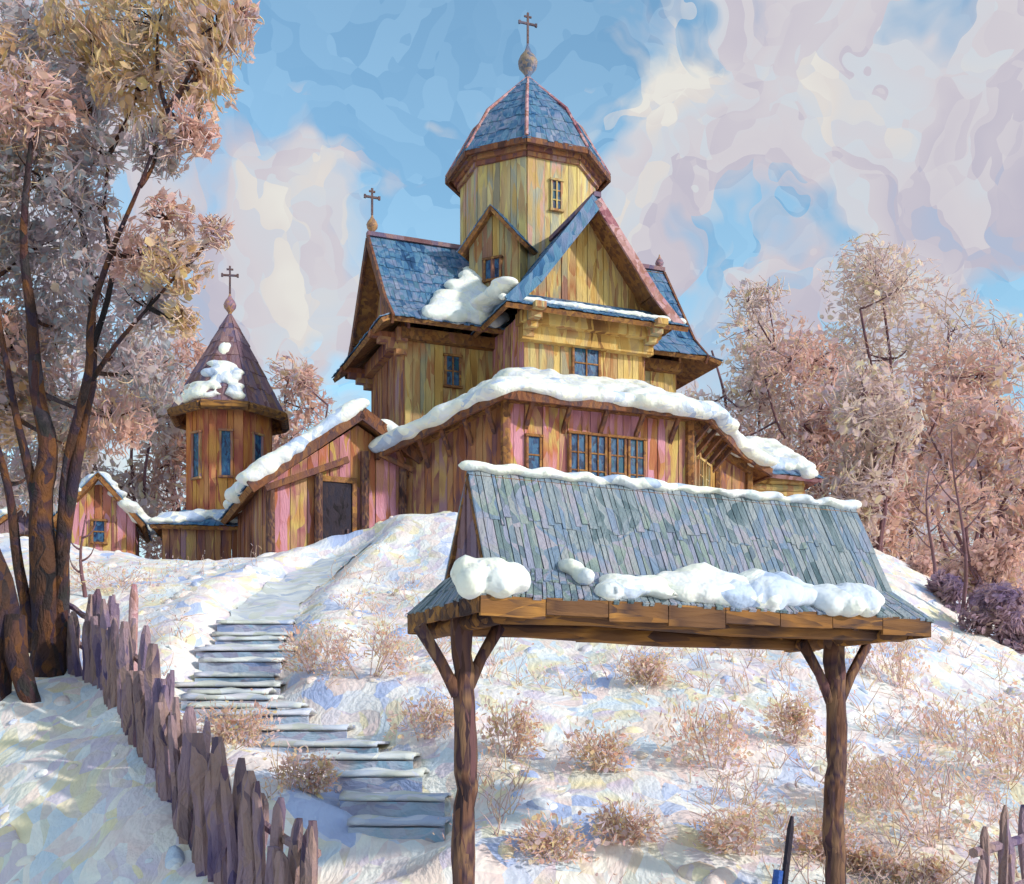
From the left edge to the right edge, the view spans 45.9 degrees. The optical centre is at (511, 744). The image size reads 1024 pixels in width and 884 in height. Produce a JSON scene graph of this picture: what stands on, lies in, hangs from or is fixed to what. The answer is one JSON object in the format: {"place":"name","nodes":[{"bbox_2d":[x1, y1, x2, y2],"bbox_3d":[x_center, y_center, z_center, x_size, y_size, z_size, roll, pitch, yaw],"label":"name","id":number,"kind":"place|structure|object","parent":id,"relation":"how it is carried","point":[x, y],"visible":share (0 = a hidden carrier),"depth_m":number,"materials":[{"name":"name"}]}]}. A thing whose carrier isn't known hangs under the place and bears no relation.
{"place":"outdoors","nodes":[
{"label":"outdoors","id":0,"kind":"place"},
{"bbox_2d":[226,538,374,624],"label":"path","id":1,"kind":"structure","parent":0,"point":[282,599],"depth_m":23.40,"materials":[{"name":"white snow"}]},
{"bbox_2d":[0,511,1023,883],"bbox_3d":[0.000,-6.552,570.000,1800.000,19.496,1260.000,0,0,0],"label":"ground","id":2,"kind":"structure","parent":0,"point":[98,815],"depth_m":14.78,"materials":[{"name":"white snow"}]},
{"bbox_2d":[0,549,40,702],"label":"trunk","id":3,"kind":"object","parent":2,"relation":"on","point":[16,668],"visible":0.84,"depth_m":15.77,"materials":[{"name":"brown plant"}]},
{"bbox_2d":[0,499,55,536],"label":"snowy shed","id":4,"kind":"structure","parent":2,"relation":"on","point":[23,521],"depth_m":37.01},
{"bbox_2d":[0,310,102,532],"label":"bare tree","id":5,"kind":"object","parent":2,"relation":"on","point":[83,473],"visible":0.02,"depth_m":41.35,"materials":[{"name":"plant"}]},
{"bbox_2d":[70,515,95,597],"bbox_3d":[-7.828,-3.327,22.003,0.509,1.699,0.105,0,0,0],"label":"sapling","id":6,"kind":"object","parent":2,"relation":"on","point":[83,585],"visible":0.88,"depth_m":21.98,"materials":[{"name":"brown wood"}]},
{"bbox_2d":[13,556,188,592],"bbox_3d":[-7.634,-3.122,22.317,3.286,0.826,2.376,0,0,0],"label":"winter bush","id":7,"kind":"object","parent":2,"relation":"on","point":[121,582],"visible":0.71,"depth_m":22.36,"materials":[{"name":"plant"}]},
{"bbox_2d":[53,471,155,555],"bbox_3d":[-12.088,-5.951,35.847,2.996,4.089,3.143,0,0,-14],"label":"hut","id":8,"kind":"object","parent":2,"relation":"on","point":[125,528],"visible":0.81,"depth_m":34.88,"materials":[{"name":"pink wood"}]},
{"bbox_2d":[90,518,107,544],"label":"window","id":9,"kind":"structure","parent":8,"relation":"in","point":[99,535],"depth_m":34.84,"materials":[{"name":"blue glass"}]},
{"bbox_2d":[32,336,185,556],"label":"bare tree","id":10,"kind":"object","parent":2,"relation":"on","point":[143,495],"visible":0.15,"depth_m":43.64,"materials":[{"name":"brown plant"}]},
{"bbox_2d":[0,0,263,677],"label":"bare tree","id":11,"kind":"object","parent":2,"relation":"on","point":[44,598],"visible":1,"depth_m":16.89,"materials":[{"name":"brown plant"}]},
{"bbox_2d":[128,584,138,670],"bbox_3d":[-4.807,-1.150,15.302,0.168,1.753,0.144,0,0,0],"label":"fence stake","id":12,"kind":"object","parent":2,"relation":"on","point":[133,604],"visible":0.43,"depth_m":15.27,"materials":[{"name":"wood"}]},
{"bbox_2d":[116,327,207,558],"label":"bare tree","id":13,"kind":"object","parent":2,"relation":"on","point":[172,473],"visible":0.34,"depth_m":45.51,"materials":[{"name":"plant"}]},
{"bbox_2d":[66,589,321,883],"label":"paling fence","id":14,"kind":"object","parent":2,"relation":"on","point":[222,830],"visible":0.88,"depth_m":12.01,"materials":[{"name":"wood"}]},
{"bbox_2d":[147,266,289,560],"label":"bell tower","id":15,"kind":"structure","parent":2,"relation":"on","point":[228,414],"depth_m":35.28,"materials":[{"name":"orange wood"}]},
{"bbox_2d":[190,430,201,480],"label":"window","id":16,"kind":"structure","parent":15,"relation":"in","point":[196,436],"depth_m":35.51,"materials":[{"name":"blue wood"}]},
{"bbox_2d":[218,428,233,477],"bbox_3d":[-8.336,-8.485,35.272,0.440,1.420,0.160,0,0,-8],"label":"window","id":17,"kind":"structure","parent":15,"relation":"in","point":[225,435],"depth_m":35.26,"materials":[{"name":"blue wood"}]},
{"bbox_2d":[252,431,264,462],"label":"window","id":18,"kind":"structure","parent":15,"relation":"in","point":[257,438],"depth_m":35.72,"materials":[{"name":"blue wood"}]},
{"bbox_2d":[175,436,288,509],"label":"bare tree","id":19,"kind":"object","parent":2,"relation":"on","point":[185,488],"visible":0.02,"depth_m":50.85,"materials":[{"name":"brown plant"}]},
{"bbox_2d":[195,688,285,748],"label":"winter bush","id":20,"kind":"object","parent":2,"relation":"on","point":[249,718],"visible":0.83,"depth_m":14.33,"materials":[{"name":"brown plant"}]},
{"bbox_2d":[263,350,334,450],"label":"bare tree","id":21,"kind":"object","parent":2,"relation":"on","point":[301,379],"visible":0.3,"depth_m":45.67,"materials":[{"name":"plant"}]},
{"bbox_2d":[254,740,344,794],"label":"winter bush","id":22,"kind":"object","parent":2,"relation":"on","point":[320,783],"visible":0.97,"depth_m":13.04,"materials":[{"name":"brown plant"}]},
{"bbox_2d":[175,619,452,842],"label":"hillside steps","id":23,"kind":"structure","parent":2,"relation":"on","point":[402,806],"depth_m":14.84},
{"bbox_2d":[272,618,358,673],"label":"winter bush","id":24,"kind":"object","parent":2,"relation":"on","point":[306,650],"visible":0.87,"depth_m":16.94,"materials":[{"name":"brown plant"}]},
{"bbox_2d":[307,589,423,678],"bbox_3d":[-1.981,-1.473,16.504,1.676,1.273,1.259,0,0,0],"label":"winter bush","id":25,"kind":"object","parent":2,"relation":"on","point":[386,654],"visible":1,"depth_m":16.45,"materials":[{"name":"brown plant"}]},
{"bbox_2d":[381,679,484,740],"bbox_3d":[-0.965,-0.389,14.654,1.269,0.839,0.948,0,0,0],"label":"winter bush","id":26,"kind":"object","parent":2,"relation":"on","point":[437,709],"visible":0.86,"depth_m":14.60,"materials":[{"name":"brown plant"}]},
{"bbox_2d":[219,12,777,557],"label":"wooden church","id":27,"kind":"structure","parent":2,"relation":"on","point":[535,318],"depth_m":32.07,"materials":[{"name":"yellow wood"}]},
{"bbox_2d":[323,475,356,538],"bbox_3d":[-4.462,-5.510,30.851,1.020,2.620,0.160,0,0,-21],"label":"door","id":28,"kind":"structure","parent":27,"relation":"in","point":[339,493],"depth_m":30.85,"materials":[{"name":"wood"}]},
{"bbox_2d":[443,353,462,388],"bbox_3d":[-1.629,-10.250,33.234,0.540,0.920,0.160,0,0,-21],"label":"window","id":29,"kind":"structure","parent":27,"relation":"in","point":[452,362],"depth_m":33.20,"materials":[{"name":"blue glass"}]},
{"bbox_2d":[524,433,543,468],"bbox_3d":[0.541,-7.200,30.093,0.480,1.020,0.160,0,0,-21],"label":"window","id":30,"kind":"structure","parent":27,"relation":"in","point":[533,442],"depth_m":30.08,"materials":[{"name":"blue glass"}]},
{"bbox_2d":[567,430,588,472],"bbox_3d":[1.662,-7.150,30.524,0.560,1.470,0.160,0,0,-21],"label":"window","id":31,"kind":"structure","parent":27,"relation":"in","point":[577,440],"depth_m":30.51,"materials":[{"name":"blue glass"}]},
{"bbox_2d":[571,347,600,376],"bbox_3d":[1.968,-10.100,32.097,0.880,1.070,0.160,0,0,-21],"label":"window","id":32,"kind":"structure","parent":27,"relation":"in","point":[584,362],"depth_m":32.07,"materials":[{"name":"blue glass"}]},
{"bbox_2d":[588,432,608,476],"bbox_3d":[2.176,-7.150,30.721,0.560,1.470,0.160,0,0,-21],"label":"window","id":33,"kind":"structure","parent":27,"relation":"in","point":[597,442],"depth_m":30.69,"materials":[{"name":"blue glass"}]},
{"bbox_2d":[607,434,627,475],"bbox_3d":[2.688,-7.150,30.917,0.560,1.470,0.160,0,0,-21],"label":"window","id":34,"kind":"structure","parent":27,"relation":"in","point":[617,444],"depth_m":30.89,"materials":[{"name":"blue glass"}]},
{"bbox_2d":[627,436,647,477],"bbox_3d":[3.202,-7.150,31.115,0.560,1.470,0.160,0,0,-21],"label":"window","id":35,"kind":"structure","parent":27,"relation":"in","point":[636,446],"depth_m":31.08,"materials":[{"name":"blue glass"}]},
{"bbox_2d":[696,456,704,485],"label":"window","id":36,"kind":"structure","parent":27,"relation":"in","point":[700,461],"depth_m":32.58,"materials":[{"name":"yellow wood"}]},
{"bbox_2d":[704,461,711,486],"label":"window","id":37,"kind":"structure","parent":27,"relation":"in","point":[707,465],"depth_m":33.03,"materials":[{"name":"yellow wood"}]},
{"bbox_2d":[476,686,548,759],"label":"winter bush","id":38,"kind":"object","parent":2,"relation":"on","point":[519,728],"visible":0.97,"depth_m":13.85,"materials":[{"name":"brown plant"}]},
{"bbox_2d":[496,803,599,865],"bbox_3d":[0.310,0.884,11.587,0.953,0.677,0.956,0,0,40],"label":"winter bush","id":39,"kind":"object","parent":2,"relation":"on","point":[543,836],"visible":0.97,"depth_m":11.47,"materials":[{"name":"brown plant"}]},
{"bbox_2d":[138,543,1023,883],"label":"dry weeds","id":40,"kind":"object","parent":2,"relation":"on","point":[754,811],"visible":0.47,"depth_m":13.51,"materials":[{"name":"brown plant"}]},
{"bbox_2d":[556,715,644,773],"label":"winter bush","id":41,"kind":"object","parent":2,"relation":"on","point":[611,748],"visible":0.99,"depth_m":13.44,"materials":[{"name":"brown plant"}]},
{"bbox_2d":[578,792,677,845],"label":"winter bush","id":42,"kind":"object","parent":2,"relation":"on","point":[607,820],"visible":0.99,"depth_m":11.79,"materials":[{"name":"brown plant"}]},
{"bbox_2d":[612,645,684,685],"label":"winter bush","id":43,"kind":"object","parent":2,"relation":"on","point":[656,663],"visible":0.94,"depth_m":16.50,"materials":[{"name":"brown plant"}]},
{"bbox_2d":[407,460,934,883],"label":"timber shelter","id":44,"kind":"object","parent":2,"relation":"on","point":[551,553],"visible":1,"depth_m":9.58,"materials":[{"name":"grey wood"}]},
{"bbox_2d":[640,677,788,769],"bbox_3d":[2.296,-0.212,13.671,1.640,1.140,1.209,0,0,12],"label":"winter bush","id":45,"kind":"object","parent":2,"relation":"on","point":[731,726],"visible":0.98,"depth_m":13.60,"materials":[{"name":"brown plant"}]},
{"bbox_2d":[670,799,780,855],"bbox_3d":[2.032,0.835,11.623,0.851,0.620,1.088,0,0,-27],"label":"winter bush","id":46,"kind":"object","parent":2,"relation":"on","point":[740,827],"visible":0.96,"depth_m":11.48,"materials":[{"name":"brown plant"}]},
{"bbox_2d":[681,275,822,450],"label":"bare tree","id":47,"kind":"object","parent":2,"relation":"on","point":[745,406],"visible":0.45,"depth_m":49.42,"materials":[{"name":"plant"}]},
{"bbox_2d":[772,816,793,883],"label":"dark stick","id":48,"kind":"object","parent":2,"relation":"on","point":[781,876],"visible":1,"depth_m":10.57,"materials":[{"name":"blue paint"}]},
{"bbox_2d":[745,436,823,495],"bbox_3d":[7.315,-7.338,37.048,4.228,4.776,3.221,0,0,-10],"label":"log annex","id":49,"kind":"object","parent":2,"relation":"on","point":[794,473],"visible":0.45,"depth_m":36.09,"materials":[{"name":"yellow wood"}]},
{"bbox_2d":[756,674,825,744],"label":"winter bush","id":50,"kind":"object","parent":2,"relation":"on","point":[791,713],"visible":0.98,"depth_m":14.51,"materials":[{"name":"brown plant"}]},
{"bbox_2d":[776,799,873,862],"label":"winter bush","id":51,"kind":"object","parent":2,"relation":"on","point":[809,833],"visible":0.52,"depth_m":11.64,"materials":[{"name":"brown plant"}]},
{"bbox_2d":[736,310,916,560],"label":"bare tree","id":52,"kind":"object","parent":2,"relation":"on","point":[803,353],"visible":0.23,"depth_m":46.06,"materials":[{"name":"brown plant"}]},
{"bbox_2d":[776,378,922,557],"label":"bare tree","id":53,"kind":"object","parent":2,"relation":"on","point":[816,437],"visible":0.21,"depth_m":43.69,"materials":[{"name":"plant"}]},
{"bbox_2d":[805,359,928,552],"bbox_3d":[11.638,-9.062,40.046,3.949,7.970,4.190,0,0,0],"label":"bare tree","id":54,"kind":"object","parent":2,"relation":"on","point":[848,483],"visible":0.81,"depth_m":39.74,"materials":[{"name":"beige plant"}]},
{"bbox_2d":[845,837,905,875],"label":"winter bush","id":55,"kind":"object","parent":2,"relation":"on","point":[854,863],"visible":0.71,"depth_m":11.56,"materials":[{"name":"beige plant"}]},
{"bbox_2d":[803,733,959,810],"bbox_3d":[3.918,0.323,12.877,1.590,0.919,0.988,0,0,20],"label":"winter bush","id":56,"kind":"object","parent":2,"relation":"on","point":[865,773],"visible":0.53,"depth_m":12.79,"materials":[{"name":"brown plant"}]},
{"bbox_2d":[779,230,1011,563],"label":"bare tree","id":57,"kind":"object","parent":2,"relation":"on","point":[875,288],"visible":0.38,"depth_m":51.90,"materials":[{"name":"plant"}]},
{"bbox_2d":[845,625,972,688],"bbox_3d":[5.599,-1.395,18.072,2.319,1.325,1.379,0,0,-34],"label":"winter bush","id":58,"kind":"object","parent":2,"relation":"on","point":[895,658],"visible":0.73,"depth_m":17.97,"materials":[{"name":"plant"}]},
{"bbox_2d":[809,709,1023,847],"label":"winter bush","id":59,"kind":"object","parent":2,"relation":"on","point":[918,781],"visible":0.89,"depth_m":12.12,"materials":[{"name":"brown plant"}]},
{"bbox_2d":[881,850,955,883],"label":"winter bush","id":60,"kind":"object","parent":2,"relation":"on","point":[934,864],"visible":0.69,"depth_m":11.35,"materials":[{"name":"beige plant"}]},
{"bbox_2d":[905,554,938,576],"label":"leafless shrub","id":61,"kind":"object","parent":2,"relation":"on","point":[921,564],"visible":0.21,"depth_m":28.73,"materials":[{"name":"brown plant"}]},
{"bbox_2d":[908,467,946,573],"bbox_3d":[9.284,-4.732,27.003,0.874,2.911,0.104,0,0,0],"label":"sapling","id":62,"kind":"object","parent":2,"relation":"on","point":[931,547],"visible":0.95,"depth_m":26.99,"materials":[{"name":"brown plant"}]},
{"bbox_2d":[861,684,1023,749],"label":"winter bush","id":63,"kind":"object","parent":2,"relation":"on","point":[938,714],"visible":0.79,"depth_m":15.47,"materials":[{"name":"brown plant"}]},
{"bbox_2d":[873,333,1023,579],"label":"bare tree","id":64,"kind":"object","parent":2,"relation":"on","point":[993,374],"visible":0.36,"depth_m":45.12,"materials":[{"name":"plant"}]},
{"bbox_2d":[924,568,984,616],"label":"leafless shrub","id":65,"kind":"object","parent":2,"relation":"on","point":[943,586],"visible":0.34,"depth_m":25.65,"materials":[{"name":"purple plant"}]},
{"bbox_2d":[929,429,990,622],"bbox_3d":[9.278,-4.406,25.003,1.283,4.239,0.104,0,0,0],"label":"sapling","id":66,"kind":"object","parent":2,"relation":"on","point":[965,585],"visible":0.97,"depth_m":24.99,"materials":[{"name":"brown wood"}]},
{"bbox_2d":[903,391,1023,588],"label":"bare tree","id":67,"kind":"object","parent":2,"relation":"on","point":[1001,424],"visible":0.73,"depth_m":35.11,"materials":[{"name":"plant"}]},
{"bbox_2d":[915,374,1023,557],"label":"bare tree","id":68,"kind":"object","parent":2,"relation":"on","point":[1012,497],"visible":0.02,"depth_m":54.50,"materials":[{"name":"brown plant"}]},
{"bbox_2d":[921,309,1023,615],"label":"bare tree","id":69,"kind":"object","parent":2,"relation":"on","point":[1018,347],"visible":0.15,"depth_m":47.65,"materials":[{"name":"plant"}]},
{"bbox_2d":[938,532,1023,616],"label":"leafless shrub","id":70,"kind":"object","parent":2,"relation":"on","point":[999,560],"visible":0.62,"depth_m":28.74,"materials":[{"name":"plant"}]},
{"bbox_2d":[945,671,1023,781],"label":"winter bush","id":71,"kind":"object","parent":2,"relation":"on","point":[997,745],"visible":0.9,"depth_m":13.73,"materials":[{"name":"plant"}]},
{"bbox_2d":[955,575,1023,654],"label":"leafless shrub","id":72,"kind":"object","parent":2,"relation":"on","point":[997,606],"visible":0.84,"depth_m":23.77,"materials":[{"name":"purple plant"}]},
{"bbox_2d":[969,804,1023,883],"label":"paling fence","id":73,"kind":"object","parent":2,"relation":"on","point":[1005,844],"visible":1,"depth_m":10.26,"materials":[{"name":"wood"}]},
{"bbox_2d":[0,0,1023,560],"label":"sky","id":74,"kind":"structure","parent":0,"point":[736,140],"materials":[{"name":"blue"}]}
]}

